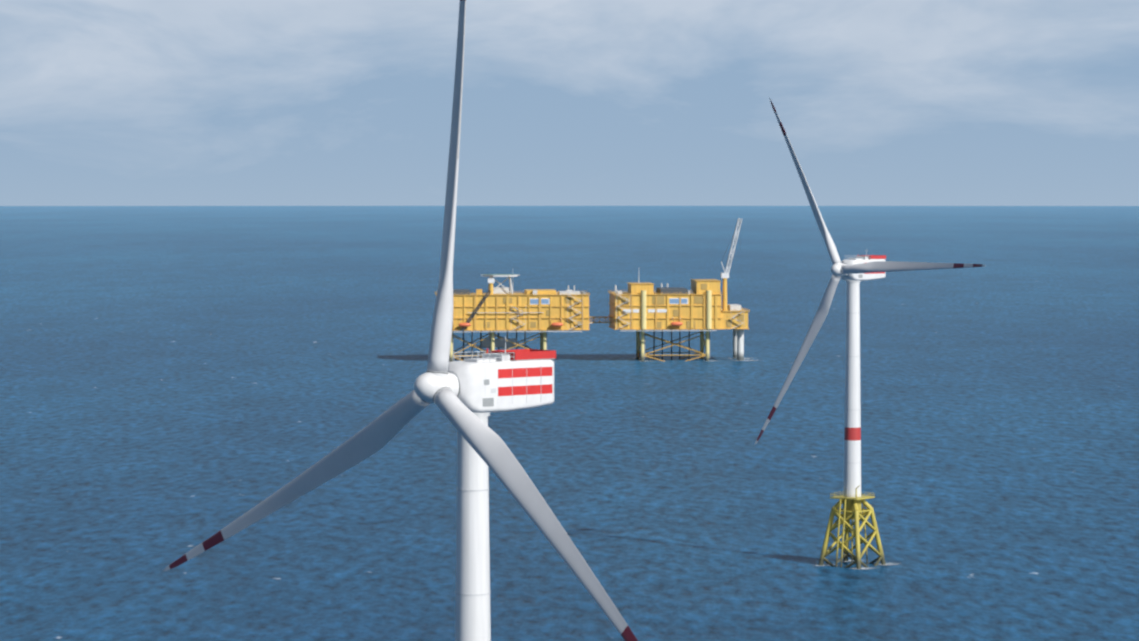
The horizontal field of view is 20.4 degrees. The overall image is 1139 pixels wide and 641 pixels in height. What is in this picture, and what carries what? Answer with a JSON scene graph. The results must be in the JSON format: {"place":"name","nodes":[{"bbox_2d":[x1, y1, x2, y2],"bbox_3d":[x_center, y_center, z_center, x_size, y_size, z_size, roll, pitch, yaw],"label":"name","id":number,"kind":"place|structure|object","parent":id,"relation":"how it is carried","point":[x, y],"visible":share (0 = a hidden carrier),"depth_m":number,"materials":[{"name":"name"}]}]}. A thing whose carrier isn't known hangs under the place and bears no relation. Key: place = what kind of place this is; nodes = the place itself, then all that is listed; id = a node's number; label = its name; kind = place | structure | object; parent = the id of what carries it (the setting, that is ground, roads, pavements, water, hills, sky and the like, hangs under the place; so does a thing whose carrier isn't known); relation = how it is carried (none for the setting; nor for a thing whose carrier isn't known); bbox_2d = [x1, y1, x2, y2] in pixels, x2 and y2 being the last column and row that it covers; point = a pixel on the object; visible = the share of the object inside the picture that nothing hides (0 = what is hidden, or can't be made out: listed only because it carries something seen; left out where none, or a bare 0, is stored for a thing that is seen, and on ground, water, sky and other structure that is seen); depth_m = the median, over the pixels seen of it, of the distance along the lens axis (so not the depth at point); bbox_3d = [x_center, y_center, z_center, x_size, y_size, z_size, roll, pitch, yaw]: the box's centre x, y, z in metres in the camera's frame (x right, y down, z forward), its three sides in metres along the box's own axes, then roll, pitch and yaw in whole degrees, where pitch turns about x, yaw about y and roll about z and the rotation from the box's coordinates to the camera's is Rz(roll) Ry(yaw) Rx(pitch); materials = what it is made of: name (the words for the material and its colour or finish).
{"place":"outdoors","nodes":[
{"label":"outdoors","id":0,"kind":"place"},
{"bbox_2d":[0,206,1138,640],"bbox_3d":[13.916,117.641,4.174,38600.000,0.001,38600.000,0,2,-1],"label":"sea","id":1,"kind":"structure","parent":0,"point":[176,382],"depth_m":1540.38,"materials":[{"name":"liquid"}]},
{"bbox_2d":[163,0,637,640],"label":"turbine","id":2,"kind":"object","parent":1,"relation":"in","point":[467,396],"visible":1,"depth_m":408.18,"materials":[{"name":"white paint"}]},
{"bbox_2d":[435,218,749,361],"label":"converter platforms","id":3,"kind":"object","parent":1,"relation":"on","point":[638,307],"visible":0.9,"depth_m":2125.00,"materials":[{"name":"metal"}]},
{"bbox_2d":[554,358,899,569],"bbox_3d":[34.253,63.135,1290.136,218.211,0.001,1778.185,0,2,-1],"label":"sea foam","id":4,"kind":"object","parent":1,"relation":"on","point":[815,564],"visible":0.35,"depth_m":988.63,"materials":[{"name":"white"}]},
{"bbox_2d":[755,97,984,568],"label":"turbine","id":5,"kind":"object","parent":1,"relation":"in","point":[853,272],"visible":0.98,"depth_m":981.38,"materials":[{"name":"white paint"}]},
{"bbox_2d":[0,0,1138,205],"label":"sky","id":6,"kind":"structure","parent":0,"point":[103,102],"materials":[{"name":"blue"}]}
]}

